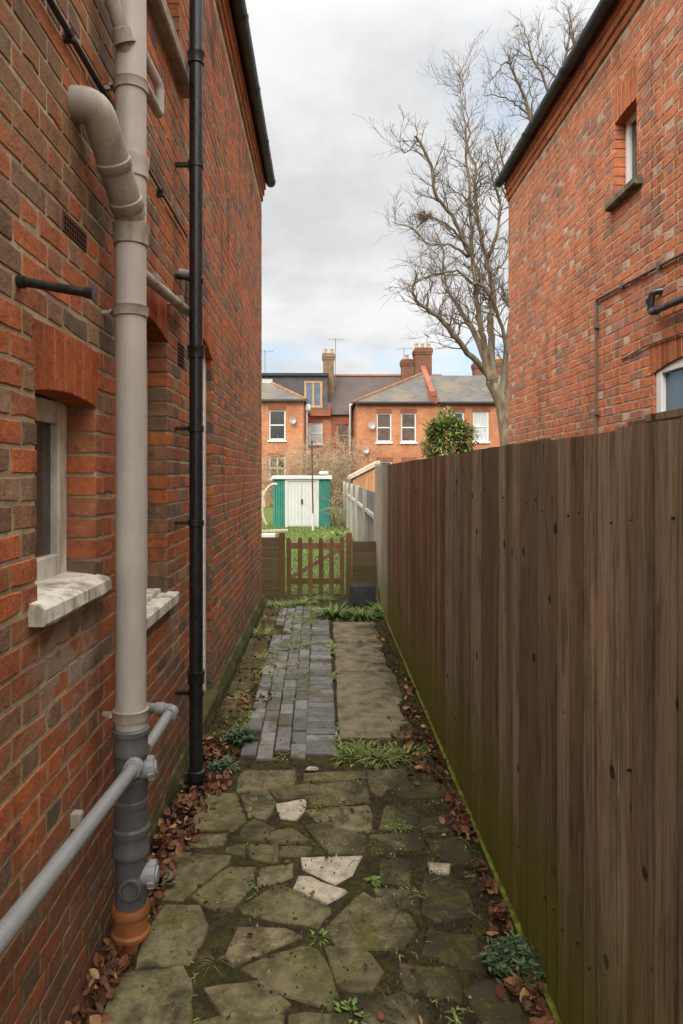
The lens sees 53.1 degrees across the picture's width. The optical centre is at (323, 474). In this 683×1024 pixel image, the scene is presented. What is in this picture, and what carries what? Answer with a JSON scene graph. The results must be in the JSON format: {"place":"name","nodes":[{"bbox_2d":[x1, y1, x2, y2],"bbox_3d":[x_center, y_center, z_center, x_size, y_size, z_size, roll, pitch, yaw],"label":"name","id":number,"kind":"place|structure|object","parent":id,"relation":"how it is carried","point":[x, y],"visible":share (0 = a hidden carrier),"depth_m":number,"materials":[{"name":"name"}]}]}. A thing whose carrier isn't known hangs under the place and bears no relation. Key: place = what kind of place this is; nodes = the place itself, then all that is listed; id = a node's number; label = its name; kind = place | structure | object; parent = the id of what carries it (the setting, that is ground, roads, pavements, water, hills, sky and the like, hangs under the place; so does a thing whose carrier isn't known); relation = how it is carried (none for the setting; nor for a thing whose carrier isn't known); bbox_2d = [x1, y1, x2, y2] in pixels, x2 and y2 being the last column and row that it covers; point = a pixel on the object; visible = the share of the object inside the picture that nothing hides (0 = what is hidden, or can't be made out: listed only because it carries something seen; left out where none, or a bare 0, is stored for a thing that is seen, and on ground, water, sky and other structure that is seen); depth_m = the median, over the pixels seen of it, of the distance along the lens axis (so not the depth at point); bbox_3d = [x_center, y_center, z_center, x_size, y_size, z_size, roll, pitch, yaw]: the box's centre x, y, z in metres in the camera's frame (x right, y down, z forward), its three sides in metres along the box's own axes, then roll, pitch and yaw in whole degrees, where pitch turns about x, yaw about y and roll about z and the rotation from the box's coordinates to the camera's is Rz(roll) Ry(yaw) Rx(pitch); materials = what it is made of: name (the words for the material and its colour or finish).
{"place":"outdoors","nodes":[
{"label":"outdoors","id":0,"kind":"place"},
{"bbox_2d":[262,506,354,594],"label":"lawn","id":1,"kind":"structure","parent":0,"point":[268,513],"depth_m":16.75,"materials":[{"name":"plant"}]},
{"bbox_2d":[262,533,275,536],"bbox_3d":[-1.456,1.603,18.000,0.360,0.110,0.400,0,0,0],"label":"white tray","id":2,"kind":"object","parent":1,"relation":"on","point":[268,534],"visible":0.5,"depth_m":17.80,"materials":[{"name":"plastic"}]},
{"bbox_2d":[262,483,276,524],"bbox_3d":[-1.496,0.789,18.600,0.454,1.157,0.070,0,0,0],"label":"garden hoop","id":3,"kind":"object","parent":1,"relation":"on","point":[263,498],"visible":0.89,"depth_m":18.57,"materials":[{"name":"white plastic"}]},
{"bbox_2d":[262,529,287,531],"bbox_3d":[-1.327,1.503,18.500,0.706,0.077,0.120,0,0,0],"label":"plank","id":4,"kind":"object","parent":1,"relation":"on","point":[275,530],"visible":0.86,"depth_m":18.44,"materials":[{"name":"beige wood"}]},
{"bbox_2d":[271,476,331,526],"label":"metal shed","id":5,"kind":"structure","parent":1,"relation":"on","point":[292,501],"depth_m":22.02,"materials":[{"name":"green metal"}]},
{"bbox_2d":[288,481,301,525],"bbox_3d":[-0.940,0.931,22.037,0.448,1.458,0.039,0,0,0],"label":"door","id":6,"kind":"structure","parent":5,"relation":"in","point":[294,487],"depth_m":22.02,"materials":[{"name":"white metal"}]},
{"bbox_2d":[302,481,315,525],"bbox_3d":[-0.484,0.931,22.037,0.448,1.458,0.039,0,0,0],"label":"door","id":7,"kind":"structure","parent":5,"relation":"in","point":[306,485],"depth_m":22.02,"materials":[{"name":"white metal"}]},
{"bbox_2d":[319,471,328,474],"bbox_3d":[-0.011,-0.068,22.600,0.330,0.130,0.220,0,0,0],"label":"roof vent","id":8,"kind":"object","parent":5,"relation":"on","point":[323,472],"visible":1,"depth_m":22.54,"materials":[{"name":"white plastic"}]},
{"bbox_2d":[311,441,313,530],"bbox_3d":[-0.368,0.362,20.600,0.240,2.776,0.079,0,0,0],"label":"clothes pole","id":9,"kind":"object","parent":1,"relation":"on","point":[312,486],"visible":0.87,"depth_m":20.58,"materials":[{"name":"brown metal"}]},
{"bbox_2d":[262,436,375,505],"bbox_3d":[-0.850,-0.257,36.656,7.324,3.896,5.586,0,0,0],"label":"bare shrub","id":10,"kind":"object","parent":1,"relation":"on","point":[276,471],"visible":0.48,"depth_m":36.73,"materials":[{"name":"brown plant"}]},
{"bbox_2d":[273,425,385,505],"bbox_3d":[0.360,-0.562,37.332,6.496,4.508,6.482,0,0,0],"label":"bare shrub","id":11,"kind":"object","parent":1,"relation":"on","point":[347,462],"visible":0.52,"depth_m":37.12,"materials":[{"name":"brown plant"}]},
{"bbox_2d":[322,530,354,535],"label":"weed","id":12,"kind":"object","parent":1,"relation":"on","point":[333,533],"visible":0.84,"depth_m":17.12,"materials":[{"name":"green plant"}]},
{"bbox_2d":[317,471,374,526],"bbox_3d":[0.600,0.847,22.322,2.042,2.062,2.644,0,0,-36],"label":"bare shrub","id":13,"kind":"object","parent":1,"relation":"on","point":[340,512],"visible":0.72,"depth_m":22.21,"materials":[{"name":"brown plant"}]},
{"bbox_2d":[343,481,374,540],"bbox_3d":[0.760,1.010,17.628,0.100,1.540,15.855,0,0,0],"label":"garden fence","id":14,"kind":"object","parent":1,"relation":"on","point":[359,504],"visible":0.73,"depth_m":14.78,"materials":[{"name":"grey wood"}]},
{"bbox_2d":[203,506,437,764],"bbox_3d":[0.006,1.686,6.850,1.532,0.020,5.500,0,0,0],"label":"soil","id":15,"kind":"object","parent":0,"point":[339,600],"visible":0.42,"depth_m":5.09,"materials":[{"name":"soil"}]},
{"bbox_2d":[0,0,275,1023],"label":"brick house","id":16,"kind":"structure","parent":15,"relation":"on","point":[56,532],"depth_m":2.41,"materials":[{"name":"brick"}]},
{"bbox_2d":[15,275,95,299],"bbox_3d":[-0.723,-0.496,1.798,0.238,0.067,0.035,0,0,0],"label":"overflow pipe","id":17,"kind":"object","parent":16,"relation":"attached to","point":[23,282],"visible":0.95,"depth_m":1.79,"materials":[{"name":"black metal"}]},
{"bbox_2d":[28,396,111,626],"bbox_3d":[-0.852,0.083,2.147,0.202,0.667,0.570,0,0,0],"label":"window","id":18,"kind":"structure","parent":16,"relation":"in","point":[61,592],"depth_m":2.27,"materials":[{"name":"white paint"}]},
{"bbox_2d":[0,757,143,956],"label":"waste pipe","id":19,"kind":"object","parent":16,"relation":"attached to","point":[18,914],"visible":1,"depth_m":1.72,"materials":[{"name":"grey plastic"}]},
{"bbox_2d":[70,810,82,828],"bbox_3d":[-0.800,1.103,2.188,0.050,0.045,0.035,0,0,0],"label":"pipe bracket","id":20,"kind":"object","parent":16,"relation":"attached to","point":[76,817],"visible":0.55,"depth_m":2.17,"materials":[{"name":"plastic"}]},
{"bbox_2d":[67,0,159,959],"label":"soil pipe","id":21,"kind":"object","parent":16,"relation":"attached to","point":[117,138],"visible":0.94,"depth_m":2.44,"materials":[{"name":"plastic"}]},
{"bbox_2d":[46,0,187,237],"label":"service pipe","id":22,"kind":"object","parent":16,"relation":"attached to","point":[68,37],"visible":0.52,"depth_m":2.22,"materials":[{"name":"black metal"}]},
{"bbox_2d":[146,50,164,118],"bbox_3d":[-0.770,-1.704,2.738,0.181,0.429,0.481,0,0,0],"label":"waste pipe","id":23,"kind":"object","parent":16,"relation":"attached to","point":[155,101],"visible":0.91,"depth_m":2.89,"materials":[{"name":"grey plastic"}]},
{"bbox_2d":[146,702,178,753],"bbox_3d":[-0.722,0.994,2.714,0.239,0.084,0.364,0,0,0],"label":"waste pipe","id":24,"kind":"object","parent":16,"relation":"attached to","point":[167,712],"visible":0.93,"depth_m":2.77,"materials":[{"name":"grey plastic"}]},
{"bbox_2d":[146,339,178,629],"bbox_3d":[-0.853,-0.037,3.110,0.200,1.405,0.900,0,0,0],"label":"window","id":25,"kind":"structure","parent":16,"relation":"in","point":[158,604],"depth_m":3.43,"materials":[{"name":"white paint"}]},
{"bbox_2d":[146,268,188,316],"bbox_3d":[-0.766,-0.960,3.181,0.133,0.388,1.336,0,0,-2],"label":"waste pipe","id":26,"kind":"object","parent":16,"relation":"attached to","point":[154,283],"visible":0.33,"depth_m":3.32,"materials":[{"name":"grey plastic"}]},
{"bbox_2d":[147,0,188,98],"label":"window","id":27,"kind":"structure","parent":16,"relation":"in","point":[159,9],"depth_m":3.42,"materials":[{"name":"white paint"}]},
{"bbox_2d":[174,272,204,283],"bbox_3d":[-0.745,-1.068,3.700,0.196,0.067,0.042,0,0,0],"label":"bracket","id":28,"kind":"object","parent":16,"relation":"attached to","point":[181,276],"visible":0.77,"depth_m":3.69,"materials":[{"name":"black metal"}]},
{"bbox_2d":[175,0,204,792],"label":"downpipe","id":29,"kind":"object","parent":16,"relation":"attached to","point":[194,164],"visible":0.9,"depth_m":3.67,"materials":[{"name":"black metal"}]},
{"bbox_2d":[203,357,218,734],"bbox_3d":[-0.852,0.370,4.515,0.185,2.580,0.850,0,0,0],"label":"door","id":30,"kind":"structure","parent":16,"relation":"in","point":[211,697],"depth_m":4.84,"materials":[{"name":"white paint"}]},
{"bbox_2d":[78,770,222,1019],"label":"fallen leaves","id":31,"kind":"object","parent":15,"relation":"on","point":[160,878],"depth_m":3.30,"materials":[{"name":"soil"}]},
{"bbox_2d":[220,723,259,744],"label":"weed","id":32,"kind":"object","parent":15,"relation":"on","point":[242,734],"visible":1,"depth_m":4.27,"materials":[{"name":"green plant"}]},
{"bbox_2d":[218,606,278,717],"bbox_3d":[-0.647,1.693,6.724,0.210,0.054,3.964,0,0,0],"label":"soil strip","id":33,"kind":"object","parent":15,"relation":"on","point":[262,647],"depth_m":5.93,"materials":[{"name":"brown soil"}]},
{"bbox_2d":[251,625,279,639],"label":"weed","id":34,"kind":"object","parent":15,"relation":"on","point":[267,630],"visible":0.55,"depth_m":7.21,"materials":[{"name":"green plant"}]},
{"bbox_2d":[262,537,278,600],"bbox_3d":[-0.785,1.295,9.416,0.331,0.871,0.037,0,0,0],"label":"board panel","id":35,"kind":"object","parent":15,"relation":"on","point":[270,559],"visible":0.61,"depth_m":9.40,"materials":[{"name":"brown wood"}]},
{"bbox_2d":[279,531,284,597],"bbox_3d":[-0.578,1.275,9.420,0.080,1.010,0.080,0,0,0],"label":"gate post","id":36,"kind":"object","parent":15,"relation":"on","point":[281,564],"visible":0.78,"depth_m":9.38,"materials":[{"name":"brown wood"}]},
{"bbox_2d":[286,537,343,595],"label":"picket gate","id":37,"kind":"structure","parent":36,"relation":"attached to","point":[310,546],"depth_m":9.40,"materials":[{"name":"brown wood"}]},
{"bbox_2d":[266,598,299,608],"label":"weed","id":38,"kind":"object","parent":15,"relation":"on","point":[277,603],"visible":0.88,"depth_m":8.82,"materials":[{"name":"green plant"}]},
{"bbox_2d":[241,606,336,760],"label":"block paved path","id":39,"kind":"structure","parent":15,"relation":"on","point":[309,724],"depth_m":5.09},
{"bbox_2d":[280,640,309,650],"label":"weed","id":40,"kind":"object","parent":15,"relation":"on","point":[293,642],"visible":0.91,"depth_m":6.65,"materials":[{"name":"green plant"}]},
{"bbox_2d":[262,349,334,505],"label":"brick house","id":41,"kind":"structure","parent":15,"relation":"on","point":[303,400],"depth_m":40.16,"materials":[{"name":"orange brick"}]},
{"bbox_2d":[262,379,271,382],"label":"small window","id":42,"kind":"structure","parent":41,"relation":"in","point":[263,380],"depth_m":43.37,"materials":[{"name":"white glass"}]},
{"bbox_2d":[267,457,284,479],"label":"window","id":43,"kind":"structure","parent":41,"relation":"in","point":[270,461],"depth_m":39.10,"materials":[{"name":"white glass"}]},
{"bbox_2d":[267,410,286,441],"bbox_3d":[-2.669,-2.798,39.020,1.102,1.819,0.220,0,0,0],"label":"window","id":44,"kind":"structure","parent":41,"relation":"in","point":[276,417],"depth_m":39.10,"materials":[{"name":"white glass"}]},
{"bbox_2d":[289,417,295,423],"bbox_3d":[-1.786,-3.082,38.694,0.299,0.373,0.647,0,0,25],"label":"satellite dish","id":45,"kind":"object","parent":41,"relation":"attached to","point":[292,420],"visible":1,"depth_m":38.77,"materials":[{"name":"metal"}]},
{"bbox_2d":[304,381,321,407],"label":"window","id":46,"kind":"structure","parent":41,"relation":"in","point":[312,389],"depth_m":43.46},
{"bbox_2d":[308,423,323,445],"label":"window","id":47,"kind":"structure","parent":41,"relation":"in","point":[315,429],"depth_m":43.10,"materials":[{"name":"white glass"}]},
{"bbox_2d":[328,338,343,384],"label":"aerial","id":48,"kind":"object","parent":41,"relation":"attached to","point":[335,339],"visible":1,"depth_m":44.58,"materials":[{"name":"metal"}]},
{"bbox_2d":[117,606,486,1023],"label":"moss","id":49,"kind":"object","parent":15,"relation":"on","point":[255,688],"visible":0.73,"depth_m":4.22,"materials":[{"name":"green plant"}]},
{"bbox_2d":[283,595,322,607],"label":"weed","id":50,"kind":"object","parent":15,"relation":"on","point":[305,601],"visible":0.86,"depth_m":8.93,"materials":[{"name":"green plant"}]},
{"bbox_2d":[299,594,335,602],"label":"weed","id":51,"kind":"object","parent":15,"relation":"on","point":[324,597],"visible":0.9,"depth_m":9.24,"materials":[{"name":"green plant"}]},
{"bbox_2d":[164,606,495,1023],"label":"weeds","id":52,"kind":"object","parent":15,"relation":"on","point":[331,643],"visible":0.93,"depth_m":4.81,"materials":[{"name":"green plant"}]},
{"bbox_2d":[307,600,355,621],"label":"plant","id":53,"kind":"object","parent":15,"relation":"on","point":[336,614],"visible":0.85,"depth_m":8.04,"materials":[{"name":"green plant"}]},
{"bbox_2d":[139,653,535,1023],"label":"litter","id":54,"kind":"object","parent":15,"relation":"on","point":[476,973],"visible":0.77,"depth_m":2.70,"materials":[{"name":"plant"}]},
{"bbox_2d":[346,531,351,596],"bbox_3d":[0.344,1.275,9.420,0.080,1.010,0.080,0,0,0],"label":"gate post","id":55,"kind":"object","parent":15,"relation":"on","point":[348,557],"visible":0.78,"depth_m":9.38,"materials":[{"name":"brown wood"}]},
{"bbox_2d":[328,741,377,767],"bbox_3d":[0.176,1.673,4.091,0.371,0.078,0.364,0,0,0],"label":"grass tuft","id":56,"kind":"object","parent":15,"relation":"on","point":[340,753],"visible":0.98,"depth_m":4.10,"materials":[{"name":"green plant"}]},
{"bbox_2d":[347,583,376,605],"bbox_3d":[0.496,1.554,8.926,0.368,0.252,0.368,0,0,0],"label":"plastic tub","id":57,"kind":"object","parent":15,"relation":"on","point":[360,594],"visible":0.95,"depth_m":8.78,"materials":[{"name":"grey plastic"}]},
{"bbox_2d":[342,604,383,621],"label":"plant","id":58,"kind":"object","parent":15,"relation":"on","point":[359,615],"visible":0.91,"depth_m":8.01,"materials":[{"name":"green plant"}]},
{"bbox_2d":[347,460,379,491],"bbox_3d":[1.854,0.554,32.490,1.375,2.451,3.220,0,0,0],"label":"lean to","id":59,"kind":"object","parent":15,"relation":"on","point":[365,477],"visible":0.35,"depth_m":30.97,"materials":[{"name":"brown wood"}]},
{"bbox_2d":[352,541,375,593],"bbox_3d":[0.596,1.322,9.419,0.408,0.816,0.032,0,0,0],"label":"board panel","id":60,"kind":"object","parent":15,"relation":"on","point":[363,561],"visible":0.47,"depth_m":9.41,"materials":[{"name":"brown wood"}]},
{"bbox_2d":[344,736,385,756],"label":"grass tuft","id":61,"kind":"object","parent":15,"relation":"on","point":[358,741],"visible":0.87,"depth_m":4.25,"materials":[{"name":"green plant"}]},
{"bbox_2d":[333,622,412,740],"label":"concrete slab path","id":62,"kind":"structure","parent":15,"relation":"on","point":[366,706],"depth_m":5.30,"materials":[{"name":"beige concrete"}]},
{"bbox_2d":[363,600,383,615],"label":"plant","id":63,"kind":"object","parent":15,"relation":"on","point":[379,608],"visible":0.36,"depth_m":8.31,"materials":[{"name":"green plant"}]},
{"bbox_2d":[331,344,441,493],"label":"brick house","id":64,"kind":"structure","parent":15,"relation":"on","point":[397,409],"depth_m":39.10,"materials":[{"name":"orange brick"}]},
{"bbox_2d":[337,424,348,446],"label":"window","id":65,"kind":"structure","parent":64,"relation":"in","point":[342,429],"depth_m":43.10,"materials":[{"name":"brown glass"}]},
{"bbox_2d":[362,447,368,453],"bbox_3d":[2.320,-1.398,38.710,0.328,0.393,0.607,0,0,35],"label":"satellite dish","id":66,"kind":"object","parent":64,"relation":"attached to","point":[365,450],"visible":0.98,"depth_m":38.77,"materials":[{"name":"metal"}]},
{"bbox_2d":[368,422,374,428],"bbox_3d":[2.662,-2.797,38.710,0.335,0.412,0.604,0,0,36],"label":"satellite dish","id":67,"kind":"object","parent":64,"relation":"attached to","point":[371,425],"visible":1,"depth_m":38.77,"materials":[{"name":"metal"}]},
{"bbox_2d":[375,413,392,443],"bbox_3d":[3.426,-2.655,39.020,1.017,1.762,0.220,0,0,0],"label":"window","id":68,"kind":"structure","parent":64,"relation":"in","point":[383,420],"depth_m":39.10,"materials":[{"name":"white glass"}]},
{"bbox_2d":[380,462,391,465],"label":"window","id":69,"kind":"structure","parent":64,"relation":"in","point":[382,463],"depth_m":39.10,"materials":[{"name":"white paint"}]},
{"bbox_2d":[400,413,417,443],"bbox_3d":[4.831,-2.655,39.020,1.028,1.762,0.220,0,0,0],"label":"window","id":70,"kind":"structure","parent":64,"relation":"in","point":[408,420],"depth_m":39.10,"materials":[{"name":"white glass"}]},
{"bbox_2d":[377,739,427,764],"bbox_3d":[0.470,1.667,4.107,0.364,0.082,0.331,0,0,0],"label":"grass tuft","id":71,"kind":"object","parent":15,"relation":"on","point":[404,748],"visible":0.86,"depth_m":4.13,"materials":[{"name":"green plant"}]},
{"bbox_2d":[418,405,479,458],"bbox_3d":[3.192,-0.016,17.492,1.797,3.599,1.548,0,0,0],"label":"evergreen bush","id":72,"kind":"object","parent":15,"relation":"on","point":[456,433],"visible":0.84,"depth_m":17.14,"materials":[{"name":"green plant"}]},
{"bbox_2d":[429,354,501,453],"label":"brick house","id":73,"kind":"structure","parent":15,"relation":"on","point":[466,398],"depth_m":39.10,"materials":[{"name":"orange brick"}]},
{"bbox_2d":[450,412,463,442],"bbox_3d":[7.566,-2.712,39.020,1.017,1.762,0.220,0,0,0],"label":"window","id":74,"kind":"structure","parent":73,"relation":"in","point":[461,414],"depth_m":39.10,"materials":[{"name":"white glass"}]},
{"bbox_2d":[473,412,490,442],"bbox_3d":[8.965,-2.712,39.020,1.074,1.819,0.220,0,0,0],"label":"window","id":75,"kind":"structure","parent":73,"relation":"in","point":[480,419],"depth_m":39.10,"materials":[{"name":"white glass"}]},
{"bbox_2d":[353,0,593,445],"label":"bare tree","id":76,"kind":"object","parent":15,"relation":"on","point":[486,366],"visible":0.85,"depth_m":24.87,"materials":[{"name":"brown plant"}]},
{"bbox_2d":[409,209,437,223],"bbox_3d":[3.483,-8.951,23.617,0.876,0.524,0.859,0,0,-39],"label":"bird nest","id":77,"kind":"object","parent":76,"relation":"on","point":[424,215],"visible":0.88,"depth_m":23.58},
{"bbox_2d":[375,408,682,1023],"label":"timber fence","id":78,"kind":"object","parent":15,"relation":"on","point":[529,597],"visible":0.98,"depth_m":2.03,"materials":[{"name":"brown wood"}]},
{"bbox_2d":[494,0,682,443],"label":"brick house","id":79,"kind":"structure","parent":15,"relation":"on","point":[590,175],"depth_m":5.84,"materials":[{"name":"brick"}]},
{"bbox_2d":[605,110,642,211],"bbox_3d":[2.417,-2.540,5.380,0.195,0.720,0.560,0,0,0],"label":"window","id":80,"kind":"structure","parent":79,"relation":"in","point":[634,180],"depth_m":5.50,"materials":[{"name":"white glass"}]},
{"bbox_2d":[593,252,682,433],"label":"conduit","id":81,"kind":"object","parent":79,"relation":"attached to","point":[658,266],"visible":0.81,"depth_m":5.79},
{"bbox_2d":[621,332,682,359],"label":"cable","id":82,"kind":"object","parent":79,"relation":"attached to","point":[652,343],"visible":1,"depth_m":4.90,"materials":[{"name":"black plastic"}]},
{"bbox_2d":[645,287,682,314],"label":"waste pipe","id":83,"kind":"object","parent":79,"relation":"attached to","point":[652,309],"visible":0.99,"depth_m":4.77,"materials":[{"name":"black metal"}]},
{"bbox_2d":[656,357,682,412],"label":"window","id":84,"kind":"structure","parent":79,"relation":"in","point":[669,380],"depth_m":4.77,"materials":[{"name":"paint"}]},
{"bbox_2d":[102,756,540,1023],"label":"crazy paving path","id":85,"kind":"structure","parent":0,"point":[128,1002],"depth_m":2.61,"materials":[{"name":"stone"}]},
{"bbox_2d":[195,949,234,978],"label":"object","id":86,"kind":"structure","parent":85,"relation":"on","point":[212,962],"depth_m":2.36,"materials":[{"name":"green plant"}]},
{"bbox_2d":[205,755,240,774],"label":"weed","id":87,"kind":"object","parent":85,"relation":"on","point":[225,762],"visible":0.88,"depth_m":3.90,"materials":[{"name":"green plant"}]},
{"bbox_2d":[65,608,556,1023],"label":"fallen leaves","id":88,"kind":"object","parent":85,"relation":"on","point":[89,1007],"visible":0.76,"depth_m":3.06,"materials":[{"name":"brown plant"}]},
{"bbox_2d":[306,766,318,770],"bbox_3d":[-0.068,1.671,3.890,0.077,0.019,0.041,0,0,0],"label":"pebble","id":89,"kind":"object","parent":85,"relation":"on","point":[311,768],"visible":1,"depth_m":3.88,"materials":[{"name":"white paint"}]},
{"bbox_2d":[309,928,330,946],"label":"weed","id":90,"kind":"object","parent":85,"relation":"on","point":[323,934],"visible":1,"depth_m":2.49,"materials":[{"name":"green plant"}]},
{"bbox_2d":[332,997,370,1023],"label":"weed","id":91,"kind":"object","parent":85,"relation":"on","point":[347,1007],"visible":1,"depth_m":2.15,"materials":[{"name":"green plant"}]},
{"bbox_2d":[364,875,380,887],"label":"weed","id":92,"kind":"object","parent":85,"relation":"on","point":[373,879],"visible":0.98,"depth_m":2.83,"materials":[{"name":"green plant"}]},
{"bbox_2d":[346,741,406,770],"bbox_3d":[0.314,1.669,4.050,0.389,0.090,0.387,0,0,0],"label":"grass tuft","id":93,"kind":"object","parent":85,"relation":"on","point":[379,754],"visible":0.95,"depth_m":4.06,"materials":[{"name":"green plant"}]},
{"bbox_2d":[384,819,417,832],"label":"weed","id":94,"kind":"object","parent":85,"relation":"on","point":[404,827],"visible":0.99,"depth_m":3.25,"materials":[{"name":"green plant"}]},
{"bbox_2d":[476,931,545,988],"bbox_3d":[0.654,1.634,2.316,0.266,0.094,0.262,0,0,0],"label":"weed","id":95,"kind":"object","parent":85,"relation":"on","point":[514,953],"visible":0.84,"depth_m":2.30,"materials":[{"name":"green plant"}]},
{"bbox_2d":[245,0,599,375],"label":"sky","id":96,"kind":"structure","parent":0,"point":[320,64],"materials":[{"name":"white"}]}
]}

